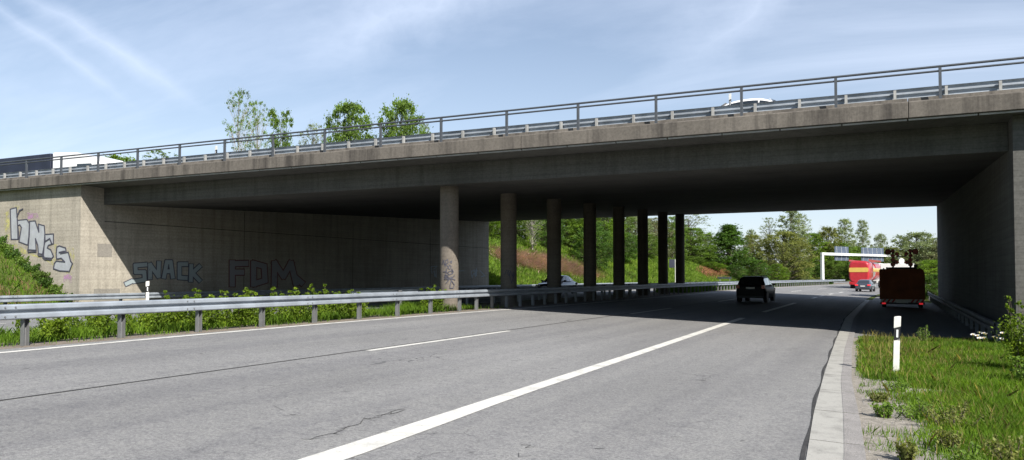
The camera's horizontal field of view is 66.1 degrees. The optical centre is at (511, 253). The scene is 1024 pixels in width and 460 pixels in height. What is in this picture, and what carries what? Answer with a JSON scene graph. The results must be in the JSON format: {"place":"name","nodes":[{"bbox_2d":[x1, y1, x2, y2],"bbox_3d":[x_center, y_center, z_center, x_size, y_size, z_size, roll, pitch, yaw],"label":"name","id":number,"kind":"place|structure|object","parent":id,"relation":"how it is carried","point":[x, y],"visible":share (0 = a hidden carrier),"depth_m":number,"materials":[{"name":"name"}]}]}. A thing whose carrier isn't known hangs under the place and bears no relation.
{"place":"outdoors","nodes":[
{"label":"outdoors","id":0,"kind":"place"},
{"bbox_2d":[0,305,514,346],"bbox_3d":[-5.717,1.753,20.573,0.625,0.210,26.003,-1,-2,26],"label":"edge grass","id":1,"kind":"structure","parent":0,"point":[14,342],"depth_m":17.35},
{"bbox_2d":[0,283,844,344],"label":"median soil","id":2,"kind":"structure","parent":0,"point":[528,302],"depth_m":39.27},
{"bbox_2d":[12,317,77,339],"bbox_3d":[-9.065,1.524,15.524,1.100,0.762,1.141,-1,-2,26],"label":"median shrub","id":3,"kind":"object","parent":2,"relation":"on","point":[59,326],"visible":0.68,"depth_m":15.35,"materials":[{"name":"green plant"}]},
{"bbox_2d":[69,315,117,335],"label":"median shrub","id":4,"kind":"object","parent":2,"relation":"on","point":[100,322],"visible":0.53,"depth_m":16.51,"materials":[{"name":"green plant"}]},
{"bbox_2d":[112,312,170,332],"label":"median shrub","id":5,"kind":"object","parent":2,"relation":"on","point":[154,317],"visible":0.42,"depth_m":17.48,"materials":[{"name":"green plant"}]},
{"bbox_2d":[149,294,190,328],"bbox_3d":[-7.878,1.453,18.360,0.890,0.971,1.218,-1,-2,26],"label":"median shrub","id":6,"kind":"object","parent":2,"relation":"on","point":[174,316],"visible":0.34,"depth_m":18.18,"materials":[{"name":"green plant"}]},
{"bbox_2d":[161,290,225,326],"bbox_3d":[-7.543,1.424,18.572,1.601,1.124,1.014,0,-2,-13],"label":"median shrub","id":7,"kind":"object","parent":2,"relation":"on","point":[189,317],"visible":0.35,"depth_m":18.56,"materials":[{"name":"green plant"}]},
{"bbox_2d":[190,288,237,326],"bbox_3d":[-7.402,1.399,19.438,1.142,1.094,0.787,0,-2,-4],"label":"median shrub","id":8,"kind":"object","parent":2,"relation":"on","point":[224,316],"visible":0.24,"depth_m":19.38,"materials":[{"name":"green plant"}]},
{"bbox_2d":[211,290,250,326],"bbox_3d":[-7.022,1.455,19.863,1.438,1.044,1.024,-1,-2,26],"label":"median shrub","id":9,"kind":"object","parent":2,"relation":"on","point":[236,315],"visible":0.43,"depth_m":19.58,"materials":[{"name":"green plant"}]},
{"bbox_2d":[0,301,480,344],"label":"median grass","id":10,"kind":"structure","parent":2,"relation":"on","point":[409,308],"depth_m":18.51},
{"bbox_2d":[240,287,270,324],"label":"median shrub","id":11,"kind":"object","parent":2,"relation":"on","point":[250,315],"visible":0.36,"depth_m":20.33,"materials":[{"name":"green plant"}]},
{"bbox_2d":[252,288,281,319],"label":"median shrub","id":12,"kind":"object","parent":2,"relation":"on","point":[269,311],"visible":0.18,"depth_m":21.10,"materials":[{"name":"green plant"}]},
{"bbox_2d":[272,287,311,321],"bbox_3d":[-6.086,1.491,21.594,1.269,1.165,0.909,0,-2,-10],"label":"median shrub","id":13,"kind":"object","parent":2,"relation":"on","point":[297,311],"visible":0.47,"depth_m":21.53,"materials":[{"name":"green plant"}]},
{"bbox_2d":[288,286,326,319],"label":"median shrub","id":14,"kind":"object","parent":2,"relation":"on","point":[309,308],"visible":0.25,"depth_m":22.45,"materials":[{"name":"green plant"}]},
{"bbox_2d":[309,283,342,313],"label":"median shrub","id":15,"kind":"object","parent":2,"relation":"on","point":[324,309],"visible":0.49,"depth_m":23.55,"materials":[{"name":"green plant"}]},
{"bbox_2d":[325,289,356,317],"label":"median shrub","id":16,"kind":"object","parent":2,"relation":"on","point":[350,307],"visible":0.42,"depth_m":23.61,"materials":[{"name":"green plant"}]},
{"bbox_2d":[350,279,825,305],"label":"guard rail","id":17,"kind":"object","parent":2,"relation":"on","point":[414,290],"visible":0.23,"depth_m":36.84,"materials":[{"name":"metal"}]},
{"bbox_2d":[655,281,833,292],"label":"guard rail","id":18,"kind":"object","parent":2,"relation":"on","point":[680,290],"visible":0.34,"depth_m":70.13,"materials":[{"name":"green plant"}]},
{"bbox_2d":[0,283,848,348],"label":"median dirt","id":19,"kind":"structure","parent":0,"point":[134,336],"depth_m":19.10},
{"bbox_2d":[0,279,844,345],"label":"guard rail","id":20,"kind":"object","parent":19,"relation":"on","point":[24,313],"visible":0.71,"depth_m":19.68,"materials":[{"name":"metal"}]},
{"bbox_2d":[0,281,850,333],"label":"opposite road","id":21,"kind":"structure","parent":0,"point":[33,322],"depth_m":40.60,"materials":[{"name":"asphalt"}]},
{"bbox_2d":[536,275,577,293],"bbox_3d":[3.564,2.499,62.238,2.122,1.508,4.587,-1,-2,26],"label":"saloon car","id":22,"kind":"object","parent":21,"relation":"on","point":[566,280],"visible":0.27,"depth_m":61.83,"materials":[{"name":"silver paint"}]},
{"bbox_2d":[0,284,879,459],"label":"road","id":23,"kind":"structure","parent":0,"point":[758,373],"depth_m":10.98,"materials":[{"name":"asphalt"}]},
{"bbox_2d":[0,284,841,459],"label":"road markings","id":24,"kind":"object","parent":23,"relation":"on","point":[361,446],"visible":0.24,"depth_m":9.89,"materials":[{"name":"paint"}]},
{"bbox_2d":[0,298,863,459],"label":"road joints","id":25,"kind":"object","parent":23,"relation":"on","point":[804,448],"visible":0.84,"depth_m":11.37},
{"bbox_2d":[736,275,774,302],"bbox_3d":[14.341,2.090,46.124,1.950,1.584,3.999,-1,-2,27],"label":"estate car","id":26,"kind":"object","parent":23,"relation":"on","point":[749,287],"visible":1,"depth_m":44.53,"materials":[{"name":"black paint"}]},
{"bbox_2d":[806,300,868,459],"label":"gutter paint","id":27,"kind":"object","parent":23,"relation":"on","point":[829,402],"visible":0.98,"depth_m":10.17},
{"bbox_2d":[855,280,875,291],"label":"saloon car","id":28,"kind":"object","parent":23,"relation":"on","point":[860,285],"visible":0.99,"depth_m":83.95,"materials":[{"name":"metal"}]},
{"bbox_2d":[849,259,882,287],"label":"tanker lorry","id":29,"kind":"object","parent":23,"relation":"on","point":[863,270],"visible":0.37,"depth_m":99.27,"materials":[{"name":"red metal"}]},
{"bbox_2d":[0,250,994,459],"bbox_3d":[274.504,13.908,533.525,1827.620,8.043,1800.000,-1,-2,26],"label":"ground","id":30,"kind":"structure","parent":0,"point":[34,281],"depth_m":35.27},
{"bbox_2d":[3,247,21,258],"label":"embankment plant","id":31,"kind":"object","parent":30,"relation":"on","point":[17,253],"visible":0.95,"depth_m":36.63,"materials":[{"name":"green plant"}]},
{"bbox_2d":[21,262,40,273],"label":"embankment plant","id":32,"kind":"object","parent":30,"relation":"on","point":[29,266],"visible":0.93,"depth_m":36.20,"materials":[{"name":"green plant"}]},
{"bbox_2d":[0,244,74,304],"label":"embankment grass","id":33,"kind":"structure","parent":30,"relation":"on","point":[16,275],"depth_m":34.91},
{"bbox_2d":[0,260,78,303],"bbox_3d":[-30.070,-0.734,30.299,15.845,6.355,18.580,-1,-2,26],"label":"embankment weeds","id":34,"kind":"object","parent":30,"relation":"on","point":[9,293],"visible":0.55,"depth_m":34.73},
{"bbox_2d":[31,270,50,280],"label":"embankment plant","id":35,"kind":"object","parent":30,"relation":"on","point":[39,274],"visible":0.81,"depth_m":35.87,"materials":[{"name":"green plant"}]},
{"bbox_2d":[222,86,258,151],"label":"broadleaf tree","id":36,"kind":"object","parent":30,"relation":"on","point":[238,122],"visible":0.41,"depth_m":99.72,"materials":[{"name":"green plant"}]},
{"bbox_2d":[242,100,269,149],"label":"broadleaf tree","id":37,"kind":"object","parent":30,"relation":"on","point":[256,122],"visible":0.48,"depth_m":103.74,"materials":[{"name":"green plant"}]},
{"bbox_2d":[266,108,296,147],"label":"broadleaf tree","id":38,"kind":"object","parent":30,"relation":"on","point":[276,123],"visible":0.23,"depth_m":97.83,"materials":[{"name":"green plant"}]},
{"bbox_2d":[297,122,328,145],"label":"broadleaf tree","id":39,"kind":"object","parent":30,"relation":"on","point":[309,136],"visible":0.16,"depth_m":103.54,"materials":[{"name":"green plant"}]},
{"bbox_2d":[0,282,637,304],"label":"guard rail","id":40,"kind":"object","parent":30,"relation":"on","point":[66,298],"visible":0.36,"depth_m":37.78,"materials":[{"name":"metal"}]},
{"bbox_2d":[321,98,376,142],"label":"broadleaf tree","id":41,"kind":"object","parent":30,"relation":"on","point":[346,108],"visible":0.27,"depth_m":96.87,"materials":[{"name":"green plant"}]},
{"bbox_2d":[373,93,433,137],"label":"broadleaf tree","id":42,"kind":"object","parent":30,"relation":"on","point":[401,106],"visible":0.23,"depth_m":94.98,"materials":[{"name":"green plant"}]},
{"bbox_2d":[489,221,500,238],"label":"broadleaf tree","id":43,"kind":"object","parent":30,"relation":"on","point":[492,231],"visible":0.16,"depth_m":94.98,"materials":[{"name":"green plant"}]},
{"bbox_2d":[0,88,1023,340],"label":"overpass bridge","id":44,"kind":"structure","parent":30,"relation":"on","point":[416,214],"depth_m":33.75,"materials":[{"name":"concrete"}]},
{"bbox_2d":[0,78,1023,178],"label":"bridge guard rail","id":45,"kind":"object","parent":44,"relation":"on","point":[995,85],"visible":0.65,"depth_m":25.68,"materials":[{"name":"metal"}]},
{"bbox_2d":[0,56,1023,177],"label":"bridge railing","id":46,"kind":"object","parent":44,"relation":"on","point":[506,114],"visible":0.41,"depth_m":25.15,"materials":[{"name":"metal"}]},
{"bbox_2d":[517,220,546,242],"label":"broadleaf tree","id":47,"kind":"object","parent":30,"relation":"on","point":[519,232],"visible":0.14,"depth_m":104.56,"materials":[{"name":"green plant"}]},
{"bbox_2d":[521,220,545,248],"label":"broadleaf tree","id":48,"kind":"object","parent":30,"relation":"on","point":[531,238],"visible":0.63,"depth_m":97.75,"materials":[{"name":"green plant"}]},
{"bbox_2d":[526,219,568,245],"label":"broadleaf tree","id":49,"kind":"object","parent":30,"relation":"on","point":[544,236],"visible":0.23,"depth_m":102.95,"materials":[{"name":"green plant"}]},
{"bbox_2d":[489,243,610,279],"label":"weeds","id":50,"kind":"object","parent":30,"relation":"on","point":[536,261],"visible":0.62,"depth_m":92.38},
{"bbox_2d":[561,219,582,246],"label":"broadleaf tree","id":51,"kind":"object","parent":30,"relation":"on","point":[571,241],"visible":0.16,"depth_m":110.67,"materials":[{"name":"green plant"}]},
{"bbox_2d":[568,218,582,250],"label":"broadleaf tree","id":52,"kind":"object","parent":30,"relation":"on","point":[578,225],"visible":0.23,"depth_m":109.46,"materials":[{"name":"green plant"}]},
{"bbox_2d":[570,222,612,270],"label":"broadleaf tree","id":53,"kind":"object","parent":30,"relation":"on","point":[602,244],"visible":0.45,"depth_m":103.00,"materials":[{"name":"green plant"}]},
{"bbox_2d":[596,217,628,255],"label":"broadleaf tree","id":54,"kind":"object","parent":30,"relation":"on","point":[607,225],"visible":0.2,"depth_m":114.64,"materials":[{"name":"green plant"}]},
{"bbox_2d":[489,236,739,284],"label":"slope grass","id":55,"kind":"structure","parent":30,"relation":"on","point":[533,274],"depth_m":103.21,"materials":[{"name":"green plant"}]},
{"bbox_2d":[608,232,636,261],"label":"broadleaf tree","id":56,"kind":"object","parent":30,"relation":"on","point":[631,251],"visible":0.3,"depth_m":116.75,"materials":[{"name":"green plant"}]},
{"bbox_2d":[625,216,656,250],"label":"broadleaf tree","id":57,"kind":"object","parent":30,"relation":"on","point":[635,228],"visible":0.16,"depth_m":141.32,"materials":[{"name":"green plant"}]},
{"bbox_2d":[626,234,657,255],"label":"broadleaf tree","id":58,"kind":"object","parent":30,"relation":"on","point":[654,246],"visible":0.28,"depth_m":130.95,"materials":[{"name":"green plant"}]},
{"bbox_2d":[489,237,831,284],"bbox_3d":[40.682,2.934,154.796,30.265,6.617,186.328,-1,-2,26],"label":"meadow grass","id":59,"kind":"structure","parent":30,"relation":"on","point":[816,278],"depth_m":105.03,"materials":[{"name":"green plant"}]},
{"bbox_2d":[648,217,673,255],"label":"broadleaf tree","id":60,"kind":"object","parent":30,"relation":"on","point":[655,226],"visible":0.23,"depth_m":149.41,"materials":[{"name":"green plant"}]},
{"bbox_2d":[656,216,689,259],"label":"broadleaf tree","id":61,"kind":"object","parent":30,"relation":"on","point":[671,246],"visible":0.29,"depth_m":151.06,"materials":[{"name":"green plant"}]},
{"bbox_2d":[671,214,713,252],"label":"broadleaf tree","id":62,"kind":"object","parent":30,"relation":"on","point":[686,220],"visible":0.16,"depth_m":163.85,"materials":[{"name":"green plant"}]},
{"bbox_2d":[668,227,721,263],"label":"broadleaf tree","id":63,"kind":"object","parent":30,"relation":"on","point":[697,231],"visible":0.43,"depth_m":155.94,"materials":[{"name":"green plant"}]},
{"bbox_2d":[697,265,730,278],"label":"reddish weeds","id":64,"kind":"object","parent":30,"relation":"on","point":[705,269],"visible":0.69,"depth_m":146.47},
{"bbox_2d":[700,223,762,270],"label":"tree","id":65,"kind":"object","parent":30,"relation":"on","point":[726,236],"visible":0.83,"depth_m":158.22,"materials":[{"name":"green plant"}]},
{"bbox_2d":[722,265,748,279],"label":"bush","id":66,"kind":"object","parent":30,"relation":"on","point":[735,271],"visible":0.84,"depth_m":151.32,"materials":[{"name":"green plant"}]},
{"bbox_2d":[738,234,768,274],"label":"broadleaf tree","id":67,"kind":"object","parent":30,"relation":"on","point":[752,238],"visible":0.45,"depth_m":170.82,"materials":[{"name":"green plant"}]},
{"bbox_2d":[745,260,772,279],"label":"bush","id":68,"kind":"object","parent":30,"relation":"on","point":[756,272],"visible":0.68,"depth_m":157.20,"materials":[{"name":"green plant"}]},
{"bbox_2d":[758,217,776,267],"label":"broadleaf tree","id":69,"kind":"object","parent":30,"relation":"on","point":[766,226],"visible":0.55,"depth_m":214.68,"materials":[{"name":"green plant"}]},
{"bbox_2d":[765,263,791,279],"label":"bush","id":70,"kind":"object","parent":30,"relation":"on","point":[781,275],"visible":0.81,"depth_m":159.13,"materials":[{"name":"green plant"}]},
{"bbox_2d":[753,231,819,279],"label":"broadleaf tree","id":71,"kind":"object","parent":30,"relation":"on","point":[779,246],"visible":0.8,"depth_m":164.26,"materials":[{"name":"green plant"}]},
{"bbox_2d":[773,211,808,268],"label":"broadleaf tree","id":72,"kind":"object","parent":30,"relation":"on","point":[793,217],"visible":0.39,"depth_m":209.49,"materials":[{"name":"green plant"}]},
{"bbox_2d":[785,258,816,279],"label":"bush","id":73,"kind":"object","parent":30,"relation":"on","point":[810,271],"visible":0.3,"depth_m":169.18,"materials":[{"name":"green plant"}]},
{"bbox_2d":[792,231,832,274],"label":"broadleaf tree","id":74,"kind":"object","parent":30,"relation":"on","point":[815,241],"visible":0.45,"depth_m":236.86,"materials":[{"name":"green plant"}]},
{"bbox_2d":[812,226,846,277],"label":"broadleaf tree","id":75,"kind":"object","parent":30,"relation":"on","point":[832,234],"visible":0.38,"depth_m":238.74,"materials":[{"name":"green plant"}]},
{"bbox_2d":[824,259,848,281],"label":"bush","id":76,"kind":"object","parent":30,"relation":"on","point":[833,276],"visible":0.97,"depth_m":231.16,"materials":[{"name":"green plant"}]},
{"bbox_2d":[819,242,859,281],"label":"broadleaf tree","id":77,"kind":"object","parent":30,"relation":"on","point":[843,244],"visible":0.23,"depth_m":236.83,"materials":[{"name":"green plant"}]},
{"bbox_2d":[835,218,859,247],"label":"broadleaf tree","id":78,"kind":"object","parent":30,"relation":"on","point":[843,230],"visible":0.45,"depth_m":248.77,"materials":[{"name":"green plant"}]},
{"bbox_2d":[820,246,900,279],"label":"sign gantry","id":79,"kind":"object","parent":30,"relation":"on","point":[844,254],"visible":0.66,"depth_m":221.10,"materials":[{"name":"metal"}]},
{"bbox_2d":[855,218,870,251],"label":"broadleaf tree","id":80,"kind":"object","parent":30,"relation":"on","point":[862,223],"visible":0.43,"depth_m":251.60,"materials":[{"name":"green plant"}]},
{"bbox_2d":[871,233,888,247],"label":"broadleaf tree","id":81,"kind":"object","parent":30,"relation":"on","point":[879,243],"visible":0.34,"depth_m":249.61,"materials":[{"name":"green plant"}]},
{"bbox_2d":[880,230,937,273],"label":"broadleaf tree","id":82,"kind":"object","parent":30,"relation":"on","point":[904,245],"visible":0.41,"depth_m":207.94,"materials":[{"name":"green plant"}]},
{"bbox_2d":[852,337,987,459],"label":"gravel verge","id":83,"kind":"structure","parent":30,"relation":"on","point":[868,417],"depth_m":9.58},
{"bbox_2d":[841,300,871,459],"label":"gutter stones","id":84,"kind":"object","parent":83,"relation":"on","point":[853,435],"visible":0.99,"depth_m":10.21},
{"bbox_2d":[867,391,891,402],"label":"weed","id":85,"kind":"object","parent":83,"relation":"on","point":[879,396],"visible":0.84,"depth_m":11.16,"materials":[{"name":"green plant"}]},
{"bbox_2d":[868,401,895,417],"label":"weed","id":86,"kind":"object","parent":83,"relation":"on","point":[883,411],"visible":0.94,"depth_m":9.96,"materials":[{"name":"green plant"}]},
{"bbox_2d":[879,380,911,392],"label":"weed","id":87,"kind":"object","parent":83,"relation":"on","point":[906,385],"visible":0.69,"depth_m":12.23,"materials":[{"name":"green plant"}]},
{"bbox_2d":[893,316,900,371],"bbox_3d":[7.050,1.776,14.431,0.117,1.241,0.100,2,-1,14],"label":"delineator post","id":88,"kind":"object","parent":83,"relation":"on","point":[896,349],"visible":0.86,"depth_m":14.39,"materials":[{"name":"white plastic"}]},
{"bbox_2d":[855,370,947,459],"bbox_3d":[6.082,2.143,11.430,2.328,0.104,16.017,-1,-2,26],"label":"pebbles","id":89,"kind":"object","parent":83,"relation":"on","point":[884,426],"visible":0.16,"depth_m":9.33,"materials":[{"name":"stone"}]},
{"bbox_2d":[891,436,920,459],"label":"weed","id":90,"kind":"object","parent":83,"relation":"on","point":[904,451],"visible":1,"depth_m":7.61,"materials":[{"name":"green plant"}]},
{"bbox_2d":[882,392,957,420],"bbox_3d":[5.205,1.995,10.028,0.942,0.457,0.890,-1,-2,26],"label":"weed","id":91,"kind":"object","parent":83,"relation":"on","point":[908,412],"visible":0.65,"depth_m":9.94,"materials":[{"name":"green plant"}]},
{"bbox_2d":[916,324,930,341],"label":"weed","id":92,"kind":"object","parent":83,"relation":"on","point":[923,337],"visible":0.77,"depth_m":20.84,"materials":[{"name":"green plant"}]},
{"bbox_2d":[930,426,964,452],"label":"weed","id":93,"kind":"object","parent":83,"relation":"on","point":[952,440],"visible":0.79,"depth_m":8.08,"materials":[{"name":"green plant"}]},
{"bbox_2d":[919,399,993,429],"bbox_3d":[5.256,1.976,9.369,0.794,0.434,0.651,-1,-2,26],"label":"weed","id":94,"kind":"object","parent":83,"relation":"on","point":[953,412],"visible":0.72,"depth_m":9.35,"materials":[{"name":"green plant"}]},
{"bbox_2d":[943,441,989,459],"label":"weed","id":95,"kind":"object","parent":83,"relation":"on","point":[970,455],"visible":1,"depth_m":7.21,"materials":[{"name":"green plant"}]},
{"bbox_2d":[982,434,1023,459],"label":"weed","id":96,"kind":"object","parent":83,"relation":"on","point":[998,448],"visible":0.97,"depth_m":7.52,"materials":[{"name":"green plant"}]},
{"bbox_2d":[913,240,937,273],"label":"broadleaf tree","id":97,"kind":"object","parent":30,"relation":"on","point":[931,251],"visible":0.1,"depth_m":205.02,"materials":[{"name":"green plant"}]},
{"bbox_2d":[917,259,937,291],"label":"bush","id":98,"kind":"object","parent":30,"relation":"on","point":[932,268],"visible":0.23,"depth_m":67.59,"materials":[{"name":"green plant"}]},
{"bbox_2d":[925,273,937,299],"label":"bush","id":99,"kind":"object","parent":30,"relation":"on","point":[930,279],"visible":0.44,"depth_m":63.84,"materials":[{"name":"green plant"}]},
{"bbox_2d":[853,335,1023,459],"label":"verge grass","id":100,"kind":"structure","parent":30,"relation":"on","point":[998,400],"depth_m":12.52,"materials":[{"name":"plant"}]},
{"bbox_2d":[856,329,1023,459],"bbox_3d":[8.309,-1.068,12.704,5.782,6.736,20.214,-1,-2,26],"label":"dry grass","id":101,"kind":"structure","parent":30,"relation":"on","point":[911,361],"depth_m":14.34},
{"bbox_2d":[927,291,999,340],"bbox_3d":[27.256,3.170,50.174,0.679,0.910,65.810,-1,-2,27],"label":"guard rail","id":102,"kind":"object","parent":30,"relation":"on","point":[953,309],"visible":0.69,"depth_m":28.28,"materials":[{"name":"metal"}]},
{"bbox_2d":[990,295,1023,371],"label":"roadside bush","id":103,"kind":"object","parent":30,"relation":"on","point":[1015,334],"visible":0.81,"depth_m":14.52,"materials":[{"name":"green plant"}]},
{"bbox_2d":[1006,356,1023,379],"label":"roadside bush","id":104,"kind":"object","parent":30,"relation":"on","point":[1019,373],"visible":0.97,"depth_m":12.96,"materials":[{"name":"green plant"}]},
{"bbox_2d":[0,0,1023,270],"label":"sky","id":105,"kind":"structure","parent":0,"point":[79,76],"materials":[{"name":"blue"}]},
{"bbox_2d":[854,288,993,339],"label":"slip road","id":106,"kind":"structure","parent":0,"point":[875,316],"depth_m":31.48,"materials":[{"name":"asphalt"}]},
{"bbox_2d":[879,249,924,307],"bbox_3d":[22.834,1.482,46.069,2.340,3.390,2.712,-1,-2,26],"label":"warning trailer","id":107,"kind":"object","parent":106,"relation":"on","point":[901,285],"visible":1,"depth_m":44.92,"materials":[{"name":"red metal"}]},
{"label":"upper road","id":108,"kind":"structure","parent":0,"visible":0},
{"bbox_2d":[0,152,122,172],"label":"articulated lorry","id":109,"kind":"object","parent":108,"relation":"on","point":[53,164],"visible":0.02,"depth_m":56.76,"materials":[{"name":"white paint"}]},
{"bbox_2d":[721,98,775,105],"bbox_3d":[8.773,-4.639,27.574,4.407,1.449,2.038,-1,-2,26],"label":"saloon car","id":110,"kind":"object","parent":108,"relation":"on","point":[752,100],"visible":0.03,"depth_m":27.15,"materials":[{"name":"white paint"}]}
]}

